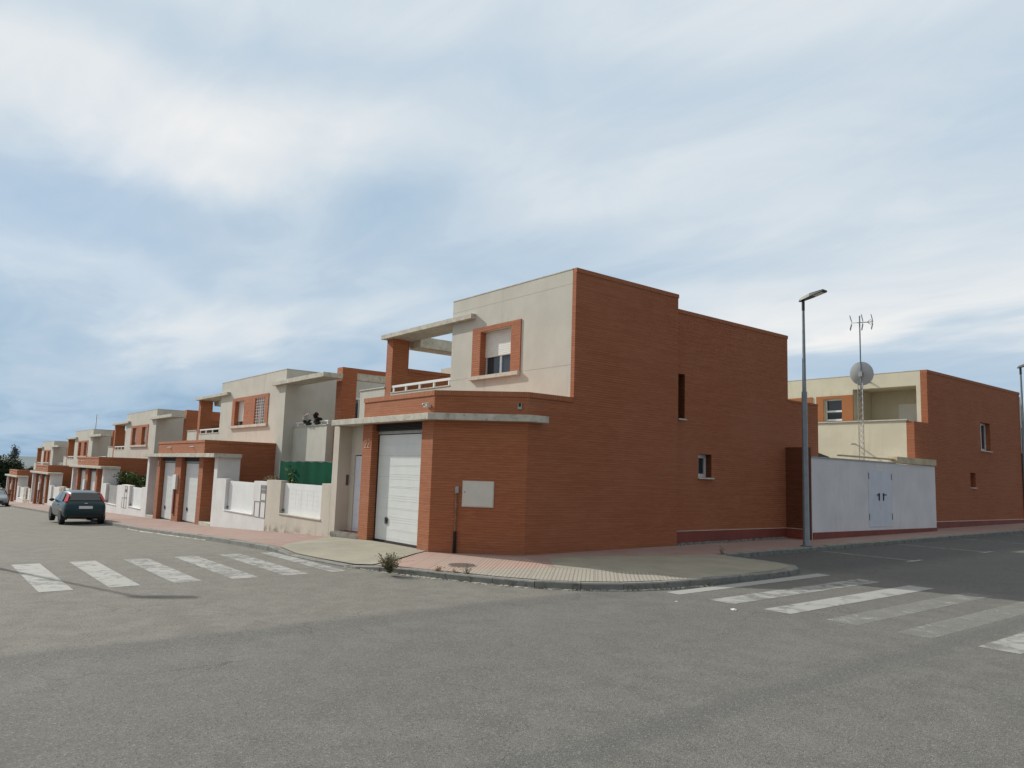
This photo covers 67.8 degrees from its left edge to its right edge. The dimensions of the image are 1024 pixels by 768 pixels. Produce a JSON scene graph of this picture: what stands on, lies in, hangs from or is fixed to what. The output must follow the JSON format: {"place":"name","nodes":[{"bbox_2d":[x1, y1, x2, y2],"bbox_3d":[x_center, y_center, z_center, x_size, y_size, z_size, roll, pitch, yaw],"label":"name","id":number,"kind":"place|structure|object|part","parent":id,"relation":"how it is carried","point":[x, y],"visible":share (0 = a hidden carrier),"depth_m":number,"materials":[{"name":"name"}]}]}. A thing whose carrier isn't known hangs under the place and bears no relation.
{"place":"outdoors","nodes":[
{"label":"outdoors","id":0,"kind":"place"},
{"bbox_2d":[1,455,36,469],"bbox_3d":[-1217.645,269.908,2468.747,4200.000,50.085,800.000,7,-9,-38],"label":"hill","id":1,"kind":"structure","parent":0,"point":[28,461],"depth_m":2133.25,"materials":[{"name":"grey"}]},
{"bbox_2d":[280,537,423,563],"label":"pavement ramp","id":2,"kind":"structure","parent":0,"point":[354,551],"depth_m":17.80,"materials":[{"name":"beige concrete"}]},
{"bbox_2d":[377,552,551,570],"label":"slotted pavement","id":3,"kind":"structure","parent":0,"point":[429,560],"depth_m":15.88,"materials":[{"name":"pink tile"}]},
{"bbox_2d":[446,563,476,566],"bbox_3d":[-1.009,3.624,15.244,0.620,0.025,0.620,7,-9,-38],"label":"manhole cover","id":4,"kind":"object","parent":3,"relation":"on","point":[461,565],"visible":1,"depth_m":15.15,"materials":[{"name":"grey metal"}]},
{"bbox_2d":[0,505,1023,767],"bbox_3d":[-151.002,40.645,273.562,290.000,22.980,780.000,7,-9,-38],"label":"road","id":5,"kind":"structure","parent":0,"point":[314,667],"depth_m":8.00,"materials":[{"name":"grey asphalt"}]},
{"bbox_2d":[0,488,10,506],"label":"parked car","id":6,"kind":"object","parent":5,"relation":"on","point":[4,499],"visible":1,"depth_m":61.72,"materials":[{"name":"grey paint"}]},
{"bbox_2d":[12,563,72,591],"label":"crosswalk stripe","id":7,"kind":"object","parent":5,"relation":"on","point":[33,574],"visible":1,"depth_m":13.09,"materials":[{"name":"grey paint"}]},
{"bbox_2d":[48,490,105,524],"bbox_3d":[-19.562,5.488,34.261,2.080,1.445,4.140,7,-9,-38],"label":"parked car","id":8,"kind":"object","parent":5,"relation":"on","point":[78,504],"visible":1,"depth_m":32.89,"materials":[{"name":"teal paint"}]},
{"bbox_3d":[-19.583,4.915,33.180,0.190,0.404,0.940,7,-9,-38],"label":"side window","id":9,"kind":"part","parent":8,"relation":"part of","materials":[{"name":"blue glass"}]},
{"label":"rear window","id":10,"kind":"part","parent":8,"relation":"part of","materials":[{"name":"grey glass"}]},
{"bbox_2d":[70,561,138,586],"bbox_3d":[-7.506,3.447,13.922,0.470,0.005,3.770,7,-9,-38],"label":"crosswalk stripe","id":11,"kind":"object","parent":5,"relation":"on","point":[111,577],"visible":1,"depth_m":13.69,"materials":[{"name":"grey paint"}]},
{"bbox_2d":[124,558,200,582],"bbox_3d":[-6.733,3.535,14.534,0.470,0.005,3.770,7,-9,-38],"label":"crosswalk stripe","id":12,"kind":"object","parent":5,"relation":"on","point":[163,571],"visible":1,"depth_m":14.24,"materials":[{"name":"grey paint"}]},
{"bbox_2d":[175,556,256,578],"bbox_3d":[-5.960,3.623,15.147,0.470,0.005,3.770,7,-9,-38],"label":"crosswalk stripe","id":13,"kind":"object","parent":5,"relation":"on","point":[199,561],"visible":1,"depth_m":15.01,"materials":[{"name":"grey paint"}]},
{"bbox_2d":[222,554,307,574],"bbox_3d":[-5.210,3.709,15.740,0.470,0.005,3.770,7,-9,-38],"label":"crosswalk stripe","id":14,"kind":"object","parent":5,"relation":"on","point":[280,568],"visible":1,"depth_m":15.45,"materials":[{"name":"grey paint"}]},
{"bbox_2d":[263,552,344,571],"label":"crosswalk stripe","id":15,"kind":"object","parent":5,"relation":"on","point":[294,559],"visible":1,"depth_m":16.23,"materials":[{"name":"grey paint"}]},
{"bbox_2d":[376,552,401,573],"bbox_3d":[-2.313,3.404,14.464,0.459,0.412,0.560,7,-9,-38],"label":"weed","id":16,"kind":"object","parent":5,"relation":"on","point":[389,566],"visible":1,"depth_m":14.43,"materials":[{"name":"green plant"}]},
{"bbox_2d":[127,528,712,590],"bbox_3d":[-6.846,4.502,20.616,24.574,0.670,3.647,-4,-9,40],"label":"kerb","id":17,"kind":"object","parent":5,"relation":"on","point":[473,582],"visible":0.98,"depth_m":13.77,"materials":[{"name":"concrete"}]},
{"bbox_2d":[0,504,1023,590],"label":"kerb","id":18,"kind":"structure","parent":5,"relation":"on","point":[680,583],"depth_m":15.32,"materials":[{"name":"grey concrete"}]},
{"bbox_2d":[668,574,828,593],"bbox_3d":[4.709,3.831,14.671,4.980,0.050,0.300,7,-9,-38],"label":"crosswalk stripe","id":19,"kind":"object","parent":5,"relation":"on","point":[742,584],"visible":1,"depth_m":14.42,"materials":[{"name":"grey paint"}]},
{"bbox_2d":[712,579,876,603],"bbox_3d":[5.332,3.761,13.911,4.960,0.050,0.470,7,-9,-38],"label":"crosswalk stripe","id":20,"kind":"object","parent":5,"relation":"on","point":[745,598],"visible":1,"depth_m":13.63,"materials":[{"name":"grey paint"}]},
{"bbox_2d":[766,585,933,613],"bbox_3d":[5.964,3.689,13.140,4.940,0.049,0.470,7,-9,-38],"label":"crosswalk stripe","id":21,"kind":"object","parent":5,"relation":"on","point":[828,602],"visible":1,"depth_m":12.89,"materials":[{"name":"grey paint"}]},
{"bbox_2d":[824,551,920,561],"bbox_3d":[9.446,4.587,20.331,0.950,0.010,2.600,7,-9,-38],"label":"parking line","id":22,"kind":"object","parent":5,"relation":"on","point":[881,557],"visible":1,"depth_m":19.99,"materials":[{"name":"grey paint"}]},
{"bbox_2d":[829,593,979,621],"bbox_3d":[6.596,3.618,12.368,4.920,0.049,0.470,7,-9,-38],"label":"crosswalk stripe","id":23,"kind":"object","parent":5,"relation":"on","point":[869,618],"visible":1,"depth_m":11.81,"materials":[{"name":"grey paint"}]},
{"bbox_2d":[978,632,1023,653],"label":"crosswalk stripe","id":24,"kind":"object","parent":5,"relation":"on","point":[1016,641],"visible":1,"depth_m":9.71,"materials":[{"name":"grey paint"}]},
{"bbox_2d":[0,0,1023,456],"label":"sky","id":25,"kind":"structure","parent":0,"point":[197,196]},
{"bbox_2d":[9,501,1023,581],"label":"pavement","id":26,"kind":"structure","parent":0,"point":[278,539],"depth_m":22.37,"materials":[{"name":"pink tile"}]},
{"bbox_2d":[16,486,23,502],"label":"garden wall","id":27,"kind":"structure","parent":26,"relation":"on","point":[20,491],"depth_m":77.16,"materials":[{"name":"white paint"}]},
{"bbox_2d":[22,487,30,502],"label":"garden wall","id":28,"kind":"structure","parent":26,"relation":"on","point":[26,494],"depth_m":73.09,"materials":[{"name":"beige paint"}]},
{"bbox_2d":[48,485,58,504],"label":"garden wall","id":29,"kind":"structure","parent":26,"relation":"on","point":[53,491],"depth_m":61.25,"materials":[{"name":"white paint"}]},
{"bbox_2d":[59,486,70,492],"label":"garden wall","id":30,"kind":"structure","parent":26,"relation":"on","point":[62,488],"depth_m":57.17,"materials":[{"name":"beige paint"}]},
{"bbox_2d":[102,483,121,513],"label":"garden wall","id":31,"kind":"structure","parent":26,"relation":"on","point":[111,494],"depth_m":44.16,"materials":[{"name":"white paint"}]},
{"bbox_2d":[119,484,145,516],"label":"garden wall","id":32,"kind":"structure","parent":26,"relation":"on","point":[132,500],"depth_m":40.39,"materials":[{"name":"white paint"}]},
{"bbox_2d":[213,478,266,530],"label":"garden wall","id":33,"kind":"structure","parent":26,"relation":"on","point":[239,505],"depth_m":27.69,"materials":[{"name":"white paint"}]},
{"bbox_2d":[264,480,330,536],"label":"garden wall","id":34,"kind":"structure","parent":26,"relation":"on","point":[294,508],"depth_m":23.72,"materials":[{"name":"beige paint"}]},
{"bbox_2d":[278,460,332,484],"bbox_3d":[-6.701,3.675,24.652,0.104,2.411,4.550,7,-9,-38],"label":"netting fence","id":35,"kind":"object","parent":34,"relation":"on","point":[314,472],"visible":0.31,"depth_m":24.55,"materials":[{"name":"green fabric"}]},
{"bbox_2d":[460,567,471,573],"bbox_3d":[-0.837,3.463,14.090,0.200,0.275,0.193,7,-9,-38],"label":"weed","id":36,"kind":"object","parent":26,"relation":"on","point":[465,571],"visible":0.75,"depth_m":14.10,"materials":[{"name":"green plant"}]},
{"bbox_2d":[677,537,786,544],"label":"gravel","id":37,"kind":"structure","parent":26,"relation":"on","point":[723,541],"depth_m":22.08,"materials":[{"name":"gravel"}]},
{"bbox_2d":[799,289,826,546],"bbox_3d":[8.553,0.937,21.600,0.320,7.261,0.860,7,-9,-38],"label":"street lamp","id":38,"kind":"object","parent":26,"relation":"on","point":[805,495],"visible":1,"depth_m":21.68,"materials":[{"name":"grey metal"}]},
{"bbox_2d":[811,455,936,539],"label":"yard wall","id":39,"kind":"structure","parent":26,"relation":"on","point":[859,498],"depth_m":26.20,"materials":[{"name":"grey paint"}]},
{"bbox_2d":[868,470,880,526],"bbox_3d":[12.551,3.961,26.339,0.834,1.930,0.080,7,-9,-38],"label":"door leaf","id":40,"kind":"structure","parent":39,"relation":"in","point":[874,494],"depth_m":26.33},
{"bbox_2d":[880,471,892,526],"bbox_3d":[13.206,4.044,26.857,0.834,1.930,0.080,7,-9,-38],"label":"door leaf","id":41,"kind":"structure","parent":39,"relation":"in","point":[885,476],"depth_m":26.85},
{"bbox_2d":[1017,364,1023,528],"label":"street lamp","id":42,"kind":"object","parent":26,"relation":"on","point":[1022,406],"visible":1,"depth_m":32.56,"materials":[{"name":"grey metal"}]},
{"bbox_2d":[447,568,689,581],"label":"ribbed pavement","id":43,"kind":"structure","parent":0,"point":[565,574],"depth_m":14.24,"materials":[{"name":"beige tile"}]},
{"bbox_2d":[548,554,787,577],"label":"concrete pavement","id":44,"kind":"structure","parent":0,"point":[693,566],"depth_m":16.22,"materials":[{"name":"beige concrete"}]},
{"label":"plot ground","id":45,"kind":"structure","parent":0,"visible":0},
{"bbox_2d":[0,454,23,488],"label":"tree","id":46,"kind":"object","parent":45,"relation":"on","point":[6,464],"visible":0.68,"depth_m":103.24,"materials":[{"name":"green plant"}]},
{"bbox_2d":[9,444,20,459],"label":"tree","id":47,"kind":"object","parent":45,"relation":"on","point":[14,451],"visible":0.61,"depth_m":175.92,"materials":[{"name":"green plant"}]},
{"bbox_2d":[5,441,67,501],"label":"row house","id":48,"kind":"structure","parent":45,"relation":"on","point":[51,452],"depth_m":82.36,"materials":[{"name":"paint"}]},
{"bbox_2d":[30,415,125,504],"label":"row house","id":49,"kind":"structure","parent":45,"relation":"on","point":[95,442],"depth_m":66.02,"materials":[{"name":"paint"}]},
{"bbox_2d":[41,476,45,503],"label":"garage door","id":50,"kind":"structure","parent":49,"relation":"in","point":[44,476],"depth_m":65.77,"materials":[{"name":"white metal"}]},
{"bbox_2d":[116,479,135,484],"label":"shrub","id":51,"kind":"object","parent":45,"relation":"on","point":[119,483],"visible":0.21,"depth_m":46.17,"materials":[{"name":"green plant"}]},
{"bbox_2d":[112,470,146,487],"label":"shrub","id":52,"kind":"object","parent":45,"relation":"on","point":[132,477],"visible":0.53,"depth_m":43.88,"materials":[{"name":"green plant"}]},
{"bbox_2d":[69,409,219,493],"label":"row house","id":53,"kind":"structure","parent":45,"relation":"on","point":[147,431],"depth_m":50.03,"materials":[{"name":"paint"}]},
{"bbox_2d":[80,470,85,489],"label":"garage door","id":54,"kind":"structure","parent":53,"relation":"in","point":[83,471],"depth_m":52.50,"materials":[{"name":"white metal"}]},
{"bbox_2d":[90,471,95,490],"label":"garage door","id":55,"kind":"structure","parent":53,"relation":"in","point":[93,474],"depth_m":49.65,"materials":[{"name":"white metal"}]},
{"bbox_2d":[143,367,385,525],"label":"row house","id":56,"kind":"structure","parent":45,"relation":"on","point":[263,429],"depth_m":33.32,"materials":[{"name":"paint"}]},
{"bbox_2d":[160,461,175,519],"bbox_3d":[-15.897,4.951,35.415,0.095,2.749,2.560,7,-9,-38],"label":"garage door","id":57,"kind":"structure","parent":56,"relation":"in","point":[169,469],"depth_m":35.74,"materials":[{"name":"white metal"}]},
{"bbox_2d":[181,461,198,522],"bbox_3d":[-13.698,4.645,32.683,0.095,2.648,2.560,7,-9,-38],"label":"garage door","id":58,"kind":"structure","parent":56,"relation":"in","point":[191,475],"depth_m":32.95,"materials":[{"name":"white metal"}]},
{"bbox_2d":[238,401,243,424],"bbox_3d":[-13.177,1.453,37.409,0.095,1.212,1.272,7,-9,-38],"label":"window","id":59,"kind":"structure","parent":56,"relation":"in","point":[241,404],"depth_m":37.60,"materials":[{"name":"metal"}]},
{"bbox_2d":[254,397,264,423],"bbox_3d":[-11.548,1.247,35.232,0.280,1.234,1.284,7,-9,-38],"label":"window","id":60,"kind":"structure","parent":56,"relation":"in","point":[262,398],"depth_m":35.34,"materials":[{"name":"metal"}]},
{"bbox_2d":[302,413,311,424],"bbox_3d":[-8.628,1.477,31.950,0.440,0.504,0.575,1,-7,6],"label":"flower pot","id":61,"kind":"object","parent":56,"relation":"on","point":[306,420],"visible":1,"depth_m":31.86,"materials":[{"name":"plant"}]},
{"bbox_2d":[313,412,322,424],"bbox_3d":[-7.959,1.410,31.306,0.456,0.528,0.549,3,-7,-13],"label":"flower pot","id":62,"kind":"object","parent":56,"relation":"on","point":[317,419],"visible":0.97,"depth_m":31.19,"materials":[{"name":"plant"}]},
{"bbox_2d":[355,397,359,417],"bbox_3d":[-7.100,1.675,34.998,1.450,2.100,0.043,7,-9,-38],"label":"terrace window","id":63,"kind":"structure","parent":56,"relation":"in","point":[357,406],"depth_m":35.02,"materials":[{"name":"white paint"}]},
{"bbox_2d":[263,474,278,480],"bbox_3d":[-8.287,3.507,26.739,0.924,0.795,0.650,-2,-8,32],"label":"shrub","id":64,"kind":"object","parent":45,"relation":"on","point":[276,478],"visible":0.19,"depth_m":26.64,"materials":[{"name":"green plant"}]},
{"bbox_2d":[285,465,296,483],"bbox_3d":[-7.117,3.252,25.803,1.369,1.179,1.286,7,-9,-38],"label":"shrub","id":65,"kind":"object","parent":45,"relation":"on","point":[290,476],"visible":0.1,"depth_m":25.39,"materials":[{"name":"green plant"}]},
{"bbox_2d":[328,268,818,555],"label":"corner house","id":66,"kind":"structure","parent":45,"relation":"on","point":[574,410],"depth_m":20.11,"materials":[{"name":"brick"}]},
{"bbox_2d":[352,456,361,531],"bbox_3d":[-4.118,3.060,21.190,0.065,2.100,1.140,7,-9,-38],"label":"front door","id":67,"kind":"structure","parent":66,"relation":"in","point":[358,458],"depth_m":21.46,"materials":[{"name":"white metal"}]},
{"bbox_2d":[373,430,421,547],"bbox_3d":[-2.820,2.613,19.252,0.095,2.872,2.490,7,-9,-38],"label":"garage door","id":68,"kind":"structure","parent":66,"relation":"in","point":[399,456],"depth_m":19.33,"materials":[{"name":"white metal"}]},
{"bbox_2d":[485,328,510,374],"bbox_3d":[-0.303,-0.887,21.502,0.095,1.282,1.432,7,-9,-38],"label":"window","id":69,"kind":"structure","parent":66,"relation":"in","point":[498,343],"depth_m":21.58,"materials":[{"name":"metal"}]},
{"bbox_2d":[698,454,705,476],"bbox_3d":[5.405,2.370,22.038,0.602,0.652,0.060,7,-9,-38],"label":"window","id":70,"kind":"structure","parent":66,"relation":"in","point":[701,458],"depth_m":22.12,"materials":[{"name":"metal"}]},
{"bbox_2d":[849,314,873,459],"bbox_3d":[14.231,1.463,30.824,0.933,8.578,0.780,-2,-8,29],"label":"antenna mast","id":71,"kind":"object","parent":45,"relation":"on","point":[861,374],"visible":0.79,"depth_m":30.82,"materials":[{"name":"grey metal"}]},
{"bbox_2d":[788,369,1023,528],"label":"corner house","id":72,"kind":"structure","parent":45,"relation":"on","point":[965,434],"depth_m":33.16,"materials":[{"name":"brick"}]},
{"bbox_2d":[826,399,841,421],"bbox_3d":[14.520,1.255,34.214,0.110,1.132,0.852,7,-9,-38],"label":"window","id":73,"kind":"structure","parent":72,"relation":"in","point":[833,407],"depth_m":34.27,"materials":[{"name":"metal"}]},
{"bbox_2d":[980,423,985,450],"bbox_3d":[21.306,2.413,34.641,1.092,1.252,0.060,7,-9,-38],"label":"window","id":74,"kind":"structure","parent":72,"relation":"in","point":[982,426],"depth_m":34.84,"materials":[{"name":"metal"}]}
]}

